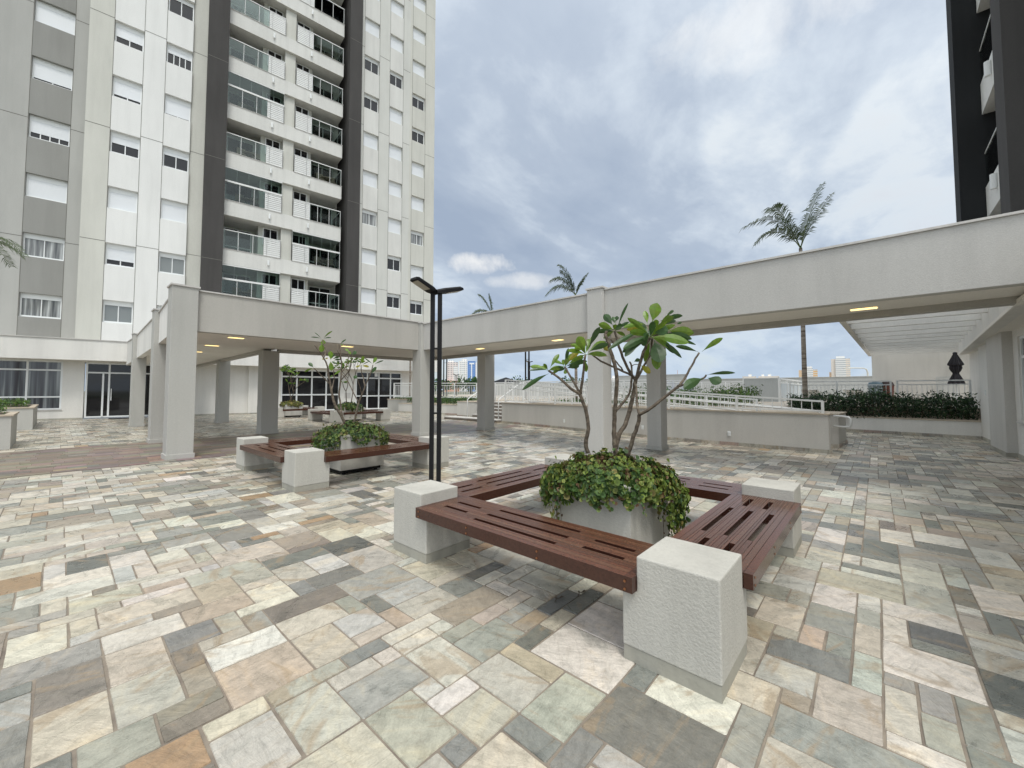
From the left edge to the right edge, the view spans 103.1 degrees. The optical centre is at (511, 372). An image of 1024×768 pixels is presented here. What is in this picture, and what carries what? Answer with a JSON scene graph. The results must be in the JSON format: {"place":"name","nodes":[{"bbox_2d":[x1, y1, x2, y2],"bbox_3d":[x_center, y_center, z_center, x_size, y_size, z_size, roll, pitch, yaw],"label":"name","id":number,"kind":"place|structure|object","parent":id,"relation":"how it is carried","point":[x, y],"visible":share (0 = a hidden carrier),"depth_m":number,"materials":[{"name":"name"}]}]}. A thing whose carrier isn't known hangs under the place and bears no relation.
{"place":"outdoors","nodes":[
{"label":"outdoors","id":0,"kind":"place"},
{"bbox_2d":[0,0,435,340],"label":"apartment tower","id":1,"kind":"structure","parent":0,"point":[274,150],"depth_m":23.94,"materials":[{"name":"grey paint"}]},
{"bbox_2d":[19,293,61,318],"bbox_3d":[-23.839,-3.368,20.582,1.450,1.195,0.110,2,-3,-40],"label":"window","id":2,"kind":"structure","parent":1,"relation":"in","point":[31,305],"depth_m":20.57,"materials":[{"name":"grey glass"}]},
{"bbox_2d":[22,233,64,260],"bbox_3d":[-23.839,-6.395,20.714,1.450,1.195,0.110,2,-3,-40],"label":"window","id":3,"kind":"structure","parent":1,"relation":"in","point":[39,246],"depth_m":20.71,"materials":[{"name":"grey glass"}]},
{"bbox_2d":[26,173,67,203],"bbox_3d":[-23.839,-9.422,20.846,1.450,1.195,0.110,2,-3,-40],"label":"window","id":4,"kind":"structure","parent":1,"relation":"in","point":[37,186],"depth_m":20.83,"materials":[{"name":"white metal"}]},
{"bbox_2d":[29,115,69,146],"bbox_3d":[-23.839,-12.449,20.978,1.450,1.195,0.110,2,-3,-40],"label":"window","id":5,"kind":"structure","parent":1,"relation":"in","point":[39,125],"depth_m":20.96,"materials":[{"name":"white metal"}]},
{"bbox_2d":[32,57,72,90],"bbox_3d":[-23.839,-15.476,21.110,1.450,1.195,0.110,2,-3,-40],"label":"window","id":6,"kind":"structure","parent":1,"relation":"in","point":[42,70],"depth_m":21.09,"materials":[{"name":"white metal"}]},
{"bbox_2d":[35,0,75,34],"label":"window","id":7,"kind":"structure","parent":1,"relation":"in","point":[46,14],"depth_m":21.22,"materials":[{"name":"white metal"}]},
{"bbox_2d":[103,300,132,323],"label":"window","id":8,"kind":"structure","parent":1,"relation":"in","point":[113,311],"depth_m":21.46,"materials":[{"name":"grey glass"}]},
{"bbox_2d":[105,243,135,268],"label":"window","id":9,"kind":"structure","parent":1,"relation":"in","point":[116,253],"depth_m":21.57,"materials":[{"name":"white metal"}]},
{"bbox_2d":[108,187,137,212],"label":"window","id":10,"kind":"structure","parent":1,"relation":"in","point":[119,199],"depth_m":21.71,"materials":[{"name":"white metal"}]},
{"bbox_2d":[110,131,139,158],"bbox_3d":[-20.785,-12.211,21.846,1.180,1.175,0.110,2,-3,-40],"label":"window","id":11,"kind":"structure","parent":1,"relation":"in","point":[117,138],"depth_m":21.84,"materials":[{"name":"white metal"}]},
{"bbox_2d":[113,76,141,104],"bbox_3d":[-20.785,-15.218,21.977,1.180,1.175,0.110,2,-3,-40],"label":"window","id":12,"kind":"structure","parent":1,"relation":"in","point":[129,90],"depth_m":21.97,"materials":[{"name":"white metal"}]},
{"bbox_2d":[115,22,144,51],"bbox_3d":[-20.785,-18.226,22.108,1.180,1.175,0.110,2,-3,-40],"label":"window","id":13,"kind":"structure","parent":1,"relation":"in","point":[123,31],"depth_m":22.10,"materials":[{"name":"white metal"}]},
{"bbox_2d":[158,252,184,275],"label":"window","id":14,"kind":"structure","parent":1,"relation":"in","point":[169,263],"depth_m":22.94,"materials":[{"name":"grey glass"}]},
{"bbox_2d":[160,199,186,223],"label":"window","id":15,"kind":"structure","parent":1,"relation":"in","point":[170,210],"depth_m":23.06,"materials":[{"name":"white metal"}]},
{"bbox_2d":[163,146,188,171],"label":"window","id":16,"kind":"structure","parent":1,"relation":"in","point":[170,161],"depth_m":23.21,"materials":[{"name":"white metal"}]},
{"bbox_2d":[165,94,190,121],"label":"window","id":17,"kind":"structure","parent":1,"relation":"in","point":[175,107],"depth_m":23.32,"materials":[{"name":"white metal"}]},
{"bbox_2d":[167,43,192,70],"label":"window","id":18,"kind":"structure","parent":1,"relation":"in","point":[176,51],"depth_m":23.46,"materials":[{"name":"white metal"}]},
{"bbox_2d":[169,0,193,21],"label":"window","id":19,"kind":"structure","parent":1,"relation":"in","point":[183,8],"depth_m":23.65,"materials":[{"name":"grey glass"}]},
{"bbox_2d":[361,288,374,304],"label":"window","id":20,"kind":"structure","parent":1,"relation":"in","point":[367,295],"depth_m":30.09,"materials":[{"name":"white metal"}]},
{"bbox_2d":[362,248,375,265],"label":"window","id":21,"kind":"structure","parent":1,"relation":"in","point":[368,256],"depth_m":30.24,"materials":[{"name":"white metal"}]},
{"bbox_2d":[362,209,375,226],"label":"window","id":22,"kind":"structure","parent":1,"relation":"in","point":[368,217],"depth_m":30.37,"materials":[{"name":"white glass"}]},
{"bbox_2d":[363,170,376,188],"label":"window","id":23,"kind":"structure","parent":1,"relation":"in","point":[369,179],"depth_m":30.49,"materials":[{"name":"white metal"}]},
{"bbox_2d":[363,132,377,149],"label":"window","id":24,"kind":"structure","parent":1,"relation":"in","point":[371,141],"depth_m":30.63,"materials":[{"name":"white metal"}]},
{"bbox_2d":[364,93,377,112],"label":"window","id":25,"kind":"structure","parent":1,"relation":"in","point":[371,103],"depth_m":30.75,"materials":[{"name":"black glass"}]},
{"bbox_2d":[365,56,378,75],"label":"window","id":26,"kind":"structure","parent":1,"relation":"in","point":[371,65],"depth_m":30.89,"materials":[{"name":"grey glass"}]},
{"bbox_2d":[365,18,378,37],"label":"window","id":27,"kind":"structure","parent":1,"relation":"in","point":[370,27],"depth_m":30.99,"materials":[{"name":"white metal"}]},
{"bbox_2d":[387,293,399,308],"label":"window","id":28,"kind":"structure","parent":1,"relation":"in","point":[393,300],"depth_m":31.41,"materials":[{"name":"glass"}]},
{"bbox_2d":[388,255,399,271],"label":"window","id":29,"kind":"structure","parent":1,"relation":"in","point":[393,262],"depth_m":31.51,"materials":[{"name":"black glass"}]},
{"bbox_2d":[388,218,400,233],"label":"window","id":30,"kind":"structure","parent":1,"relation":"in","point":[394,226],"depth_m":31.62,"materials":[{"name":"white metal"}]},
{"bbox_2d":[389,181,400,197],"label":"window","id":31,"kind":"structure","parent":1,"relation":"in","point":[394,188],"depth_m":31.76,"materials":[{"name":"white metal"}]},
{"bbox_2d":[389,144,400,160],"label":"window","id":32,"kind":"structure","parent":1,"relation":"in","point":[394,152],"depth_m":31.85,"materials":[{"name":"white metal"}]},
{"bbox_2d":[390,107,401,124],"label":"window","id":33,"kind":"structure","parent":1,"relation":"in","point":[395,116],"depth_m":32.01,"materials":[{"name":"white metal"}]},
{"bbox_2d":[390,71,401,88],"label":"window","id":34,"kind":"structure","parent":1,"relation":"in","point":[396,80],"depth_m":32.16,"materials":[{"name":"black glass"}]},
{"bbox_2d":[391,35,402,53],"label":"window","id":35,"kind":"structure","parent":1,"relation":"in","point":[396,44],"depth_m":32.28,"materials":[{"name":"white metal"}]},
{"bbox_2d":[410,300,421,314],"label":"window","id":36,"kind":"structure","parent":1,"relation":"in","point":[415,306],"depth_m":32.60,"materials":[{"name":"glass"}]},
{"bbox_2d":[411,230,422,245],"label":"window","id":37,"kind":"structure","parent":1,"relation":"in","point":[416,237],"depth_m":32.86,"materials":[{"name":"white glass"}]},
{"bbox_2d":[411,196,422,211],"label":"window","id":38,"kind":"structure","parent":1,"relation":"in","point":[416,203],"depth_m":32.94,"materials":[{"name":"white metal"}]},
{"bbox_2d":[412,162,423,177],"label":"window","id":39,"kind":"structure","parent":1,"relation":"in","point":[418,170],"depth_m":33.11,"materials":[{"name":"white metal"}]},
{"bbox_2d":[412,128,423,144],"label":"window","id":40,"kind":"structure","parent":1,"relation":"in","point":[418,136],"depth_m":33.21,"materials":[{"name":"glass"}]},
{"bbox_2d":[0,421,517,477],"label":"walkway","id":41,"kind":"structure","parent":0,"point":[126,452],"depth_m":9.04,"materials":[{"name":"brown tile"}]},
{"bbox_2d":[83,391,475,417],"bbox_3d":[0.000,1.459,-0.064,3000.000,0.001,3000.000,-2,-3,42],"label":"ground","id":42,"kind":"structure","parent":0,"point":[452,393],"depth_m":204.84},
{"bbox_2d":[447,361,457,380],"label":"tower block","id":43,"kind":"structure","parent":42,"relation":"on","point":[452,367],"depth_m":600.72,"materials":[{"name":"white concrete"}]},
{"bbox_2d":[459,359,466,391],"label":"tower block","id":44,"kind":"structure","parent":42,"relation":"on","point":[463,366],"depth_m":600.57,"materials":[{"name":"white concrete"}]},
{"bbox_2d":[453,374,476,393],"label":"round tree","id":45,"kind":"object","parent":42,"relation":"on","point":[474,380],"visible":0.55,"depth_m":92.38,"materials":[{"name":"green plant"}]},
{"bbox_2d":[468,361,476,391],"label":"tower block","id":46,"kind":"structure","parent":42,"relation":"on","point":[472,368],"depth_m":600.84,"materials":[{"name":"blue"}]},
{"bbox_2d":[829,356,850,376],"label":"tower block","id":47,"kind":"structure","parent":42,"relation":"on","point":[839,364],"depth_m":600.36,"materials":[{"name":"white concrete"}]},
{"bbox_2d":[444,401,534,422],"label":"stone stairs","id":48,"kind":"structure","parent":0,"point":[474,418],"depth_m":19.21,"materials":[{"name":"white stone"}]},
{"bbox_2d":[0,409,1023,767],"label":"paving","id":49,"kind":"structure","parent":0,"point":[414,731],"depth_m":2.43,"materials":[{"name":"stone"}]},
{"bbox_2d":[0,411,18,449],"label":"masonry planter","id":50,"kind":"object","parent":49,"relation":"on","point":[8,426],"visible":1,"depth_m":9.66,"materials":[{"name":"paint"}]},
{"bbox_2d":[0,404,38,429],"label":"masonry planter","id":51,"kind":"object","parent":49,"relation":"on","point":[26,417],"visible":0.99,"depth_m":14.49,"materials":[{"name":"paint"}]},
{"bbox_2d":[0,237,30,267],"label":"palm tree","id":52,"kind":"object","parent":51,"relation":"on","point":[6,242],"visible":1,"depth_m":15.25,"materials":[{"name":"green plant"}]},
{"bbox_2d":[0,397,30,406],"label":"hedge","id":53,"kind":"object","parent":51,"relation":"in","point":[13,402],"visible":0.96,"depth_m":14.99,"materials":[{"name":"green plant"}]},
{"bbox_2d":[0,334,436,419],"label":"clubhouse","id":54,"kind":"structure","parent":49,"relation":"on","point":[47,374],"depth_m":20.81,"materials":[{"name":"white paint"}]},
{"bbox_2d":[0,359,62,409],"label":"curtained window","id":55,"kind":"structure","parent":54,"relation":"in","point":[39,381],"depth_m":19.09,"materials":[{"name":"grey glass"}]},
{"bbox_2d":[84,362,149,417],"bbox_3d":[-20.026,0.895,21.076,2.940,2.750,0.170,2,-3,-40],"label":"entrance door","id":56,"kind":"structure","parent":54,"relation":"in","point":[107,385],"depth_m":20.70,"materials":[{"name":"glass"}]},
{"bbox_2d":[280,369,339,409],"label":"glass doors","id":57,"kind":"structure","parent":54,"relation":"in","point":[314,392],"depth_m":26.87,"materials":[{"name":"glass"}]},
{"bbox_2d":[355,371,401,408],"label":"glass doors","id":58,"kind":"structure","parent":54,"relation":"in","point":[380,385],"depth_m":29.72,"materials":[{"name":"glass"}]},
{"bbox_2d":[280,404,302,416],"bbox_3d":[-11.894,2.026,21.872,0.850,0.660,0.850,-2,-3,42],"label":"planter box","id":59,"kind":"object","parent":49,"relation":"on","point":[292,413],"visible":0.59,"depth_m":21.53,"materials":[{"name":"paint"}]},
{"bbox_2d":[280,365,308,401],"bbox_3d":[-11.509,0.632,21.427,1.558,2.219,0.911,-1,-3,13],"label":"frangipani tree","id":60,"kind":"object","parent":59,"relation":"on","point":[284,368],"visible":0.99,"depth_m":21.52,"materials":[{"name":"green plant"}]},
{"bbox_2d":[278,405,324,418],"bbox_3d":[-11.894,2.083,21.870,2.697,0.545,2.597,-2,-3,42],"label":"square bench","id":61,"kind":"object","parent":49,"relation":"on","point":[304,410],"visible":0.37,"depth_m":21.18,"materials":[{"name":"paint"}]},
{"bbox_2d":[236,433,448,492],"bbox_3d":[-3.100,1.456,7.489,2.847,0.545,2.797,-2,-3,42],"label":"square bench","id":62,"kind":"object","parent":49,"relation":"on","point":[305,469],"visible":0.77,"depth_m":6.60,"materials":[{"name":"paint"}]},
{"bbox_2d":[308,407,389,423],"bbox_3d":[-7.571,1.954,18.904,2.797,0.545,2.747,-2,-3,42],"label":"square bench","id":63,"kind":"object","parent":49,"relation":"on","point":[317,414],"visible":0.73,"depth_m":18.58,"materials":[{"name":"paint"}]},
{"bbox_2d":[342,406,361,420],"bbox_3d":[-7.588,1.896,18.888,0.850,0.660,0.850,-2,-3,42],"label":"planter box","id":64,"kind":"object","parent":49,"relation":"on","point":[358,418],"visible":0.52,"depth_m":18.55,"materials":[{"name":"paint"}]},
{"bbox_2d":[332,358,364,402],"bbox_3d":[-7.450,0.375,18.500,1.342,2.476,0.933,0,-3,2],"label":"frangipani tree","id":65,"kind":"object","parent":64,"relation":"on","point":[343,364],"visible":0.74,"depth_m":18.59,"materials":[{"name":"green plant"}]},
{"bbox_2d":[334,401,363,411],"bbox_3d":[-7.585,1.598,18.900,1.171,0.564,1.190,-2,-3,42],"label":"trailing plant","id":66,"kind":"object","parent":64,"relation":"in","point":[352,406],"visible":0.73,"depth_m":18.57,"materials":[{"name":"green plant"}]},
{"bbox_2d":[321,433,383,474],"bbox_3d":[-2.842,1.387,7.234,0.780,0.660,0.780,-2,-3,42],"label":"planter box","id":67,"kind":"object","parent":49,"relation":"on","point":[343,467],"visible":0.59,"depth_m":6.90,"materials":[{"name":"paint"}]},
{"bbox_2d":[305,331,383,423],"bbox_3d":[-3.126,0.102,7.620,1.344,1.736,0.543,1,-3,-20],"label":"frangipani tree","id":68,"kind":"object","parent":67,"relation":"in","point":[331,356],"visible":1,"depth_m":7.57,"materials":[{"name":"green plant"}]},
{"bbox_2d":[309,417,389,451],"bbox_3d":[-2.872,1.202,7.232,1.172,0.812,1.212,-2,-3,42],"label":"trailing plant","id":69,"kind":"object","parent":67,"relation":"in","point":[356,430],"visible":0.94,"depth_m":6.96,"materials":[{"name":"green plant"}]},
{"bbox_2d":[388,398,411,411],"bbox_3d":[-7.014,2.209,28.139,1.760,0.840,2.610,-2,-3,42],"label":"masonry planter","id":70,"kind":"object","parent":49,"relation":"on","point":[392,404],"visible":0.34,"depth_m":27.14,"materials":[{"name":"paint"}]},
{"bbox_2d":[398,403,456,414],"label":"hedge bed wall","id":71,"kind":"structure","parent":49,"relation":"on","point":[449,409],"depth_m":23.86,"materials":[{"name":"paint"}]},
{"bbox_2d":[406,395,476,403],"bbox_3d":[-4.183,1.701,25.551,6.133,0.679,1.978,-2,-3,42],"label":"hedge","id":72,"kind":"object","parent":71,"relation":"on","point":[445,399],"visible":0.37,"depth_m":24.28,"materials":[{"name":"green plant"}]},
{"bbox_2d":[410,277,463,481],"bbox_3d":[-1.069,0.179,5.697,0.777,2.938,0.258,2,-3,-35],"label":"lamp post","id":73,"kind":"object","parent":49,"relation":"on","point":[427,287],"visible":0.91,"depth_m":5.67,"materials":[{"name":"black metal"}]},
{"bbox_2d":[457,400,504,416],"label":"retaining block","id":74,"kind":"structure","parent":49,"relation":"on","point":[462,408],"depth_m":21.59,"materials":[{"name":"paint"}]},
{"bbox_2d":[126,210,1023,459],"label":"covered walkway","id":75,"kind":"structure","parent":49,"relation":"on","point":[181,336],"depth_m":8.45,"materials":[{"name":"paint"}]},
{"bbox_2d":[394,453,801,703],"bbox_3d":[0.812,1.289,3.678,2.776,0.545,2.706,-2,-3,42],"label":"square bench","id":76,"kind":"object","parent":49,"relation":"on","point":[684,608],"visible":0.81,"depth_m":2.46,"materials":[{"name":"paint"}]},
{"bbox_2d":[551,474,668,567],"bbox_3d":[0.875,1.229,3.623,0.750,0.660,0.750,-2,-3,42],"label":"planter box","id":77,"kind":"object","parent":49,"relation":"on","point":[635,523],"visible":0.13,"depth_m":3.30,"materials":[{"name":"paint"}]},
{"bbox_2d":[539,447,690,537],"bbox_3d":[0.918,1.096,3.630,1.170,0.864,1.189,-2,-3,42],"label":"trailing plant","id":78,"kind":"object","parent":77,"relation":"in","point":[648,480],"visible":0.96,"depth_m":3.33,"materials":[{"name":"green plant"}]},
{"bbox_2d":[522,303,734,456],"bbox_3d":[0.924,0.066,3.532,1.681,1.412,0.650,0,-3,0],"label":"frangipani tree","id":79,"kind":"object","parent":77,"relation":"in","point":[657,354],"visible":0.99,"depth_m":3.60,"materials":[{"name":"green plant"}]},
{"bbox_2d":[501,402,832,453],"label":"ramp wall","id":80,"kind":"structure","parent":49,"relation":"on","point":[801,431],"depth_m":10.64,"materials":[{"name":"paint"}]},
{"bbox_2d":[505,379,823,412],"bbox_3d":[3.255,0.610,13.404,0.385,1.030,11.342,2,-3,-40],"label":"railing fence","id":81,"kind":"object","parent":80,"relation":"on","point":[736,408],"visible":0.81,"depth_m":11.62,"materials":[{"name":"white metal"}]},
{"bbox_2d":[509,383,819,412],"bbox_3d":[3.382,0.838,13.594,0.349,1.171,11.234,2,-3,-40],"label":"handrail","id":82,"kind":"object","parent":80,"relation":"attached to","point":[742,405],"visible":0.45,"depth_m":11.54,"materials":[{"name":"white metal"}]},
{"bbox_2d":[622,406,847,447],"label":"ramp wall","id":83,"kind":"structure","parent":49,"relation":"on","point":[838,438],"depth_m":10.25,"materials":[{"name":"paint"}]},
{"bbox_2d":[529,380,757,410],"bbox_3d":[3.782,0.722,15.151,0.144,1.080,9.808,2,-3,-38],"label":"railing fence","id":84,"kind":"object","parent":83,"relation":"on","point":[707,396],"visible":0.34,"depth_m":13.22,"materials":[{"name":"white metal"}]},
{"bbox_2d":[526,384,810,410],"bbox_3d":[4.195,0.903,14.398,0.081,1.191,11.160,2,-3,-39],"label":"handrail","id":85,"kind":"object","parent":83,"relation":"attached to","point":[672,397],"visible":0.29,"depth_m":12.73,"materials":[{"name":"white metal"}]},
{"bbox_2d":[846,415,981,438],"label":"hedge bed wall","id":86,"kind":"structure","parent":49,"relation":"on","point":[971,428],"depth_m":12.73,"materials":[{"name":"white paint"}]},
{"bbox_2d":[783,386,980,419],"bbox_3d":[12.335,1.018,14.008,4.963,1.167,1.452,-2,-3,42],"label":"hedge","id":87,"kind":"object","parent":86,"relation":"on","point":[851,401],"visible":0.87,"depth_m":13.44,"materials":[{"name":"green plant"}]},
{"bbox_2d":[84,0,955,390],"label":"sky","id":88,"kind":"structure","parent":0,"point":[618,142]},
{"bbox_2d":[498,382,613,396],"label":"boundary wall","id":89,"kind":"structure","parent":0,"point":[500,389],"depth_m":43.52,"materials":[{"name":"grey paint"}]},
{"bbox_2d":[619,374,686,396],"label":"boundary wall","id":90,"kind":"structure","parent":0,"point":[679,377],"depth_m":35.64,"materials":[{"name":"grey paint"}]},
{"bbox_2d":[394,394,980,418],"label":"terrace floor","id":91,"kind":"structure","parent":0,"point":[739,406],"depth_m":17.00,"materials":[{"name":"tile"}]},
{"bbox_2d":[393,382,512,399],"bbox_3d":[-3.735,1.076,24.646,8.749,1.000,0.434,-1,-3,27],"label":"railing fence","id":92,"kind":"object","parent":91,"relation":"on","point":[394,391],"visible":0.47,"depth_m":24.53,"materials":[{"name":"white metal"}]},
{"bbox_2d":[546,264,588,399],"bbox_3d":[3.110,-2.338,23.131,2.616,7.790,1.087,0,-3,-2],"label":"palm tree","id":93,"kind":"object","parent":91,"relation":"on","point":[569,287],"visible":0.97,"depth_m":23.14,"materials":[{"name":"green plant"}]},
{"bbox_2d":[494,379,646,397],"bbox_3d":[2.893,1.087,26.055,12.559,1.100,0.055,-2,-3,43],"label":"railing fence","id":94,"kind":"object","parent":91,"relation":"on","point":[623,382],"visible":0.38,"depth_m":26.28,"materials":[{"name":"white metal"}]},
{"bbox_2d":[620,383,763,405],"bbox_3d":[7.119,0.945,16.349,4.866,1.274,3.006,-2,-3,42],"label":"hedge","id":95,"kind":"object","parent":91,"relation":"on","point":[723,391],"visible":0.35,"depth_m":15.51,"materials":[{"name":"green plant"}]},
{"bbox_2d":[780,378,801,400],"bbox_3d":[16.237,0.986,23.490,0.080,1.200,8.490,-2,-3,42],"label":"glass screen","id":96,"kind":"object","parent":91,"relation":"on","point":[784,389],"visible":0.55,"depth_m":21.91,"materials":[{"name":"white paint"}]},
{"bbox_2d":[789,380,892,405],"bbox_3d":[12.338,0.803,15.409,3.035,0.980,0.055,-2,-3,43],"label":"railing fence","id":97,"kind":"object","parent":91,"relation":"on","point":[890,384],"visible":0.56,"depth_m":15.28,"materials":[{"name":"white metal"}]},
{"bbox_2d":[871,352,969,402],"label":"white wall","id":98,"kind":"structure","parent":91,"relation":"on","point":[893,368],"depth_m":17.90,"materials":[{"name":"paint"}]},
{"bbox_2d":[896,379,971,406],"bbox_3d":[14.157,0.727,13.680,0.057,0.980,1.760,2,-4,-45],"label":"railing fence","id":99,"kind":"object","parent":91,"relation":"on","point":[969,384],"visible":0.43,"depth_m":13.60,"materials":[{"name":"white metal"}]},
{"bbox_2d":[947,352,964,398],"bbox_3d":[16.982,0.213,15.537,0.500,2.050,0.500,-2,-3,42],"label":"closed umbrella","id":100,"kind":"object","parent":91,"relation":"on","point":[955,363],"visible":0.88,"depth_m":15.47,"materials":[{"name":"black fabric"}]},
{"bbox_2d":[742,377,780,401],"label":"wall","id":101,"kind":"structure","parent":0,"point":[770,387],"depth_m":20.62,"materials":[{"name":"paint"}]},
{"bbox_2d":[687,376,871,398],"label":"boundary wall","id":102,"kind":"structure","parent":0,"point":[707,383],"depth_m":27.77,"materials":[{"name":"grey paint"}]},
{"bbox_2d":[740,183,833,407],"bbox_3d":[10.700,-2.888,15.645,3.661,9.035,1.115,0,-3,-2],"label":"palm tree","id":103,"kind":"object","parent":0,"point":[788,228],"visible":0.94,"depth_m":15.64,"materials":[{"name":"green plant"}]},
{"bbox_2d":[946,0,1023,221],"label":"dark tower","id":104,"kind":"structure","parent":0,"point":[986,54],"depth_m":11.82,"materials":[{"name":"black paint"}]},
{"bbox_2d":[958,294,1023,460],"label":"side building","id":105,"kind":"structure","parent":0,"point":[991,343],"depth_m":8.70,"materials":[{"name":"white paint"}]},
{"bbox_2d":[839,308,987,355],"bbox_3d":[12.885,-1.172,12.821,3.029,0.260,14.492,-2,-3,43],"label":"pergola","id":106,"kind":"object","parent":105,"relation":"on","point":[932,332],"visible":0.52,"depth_m":11.40,"materials":[{"name":"white paint"}]},
{"bbox_2d":[1019,335,1023,414],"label":"window","id":107,"kind":"structure","parent":105,"relation":"in","point":[1021,338],"depth_m":8.21,"materials":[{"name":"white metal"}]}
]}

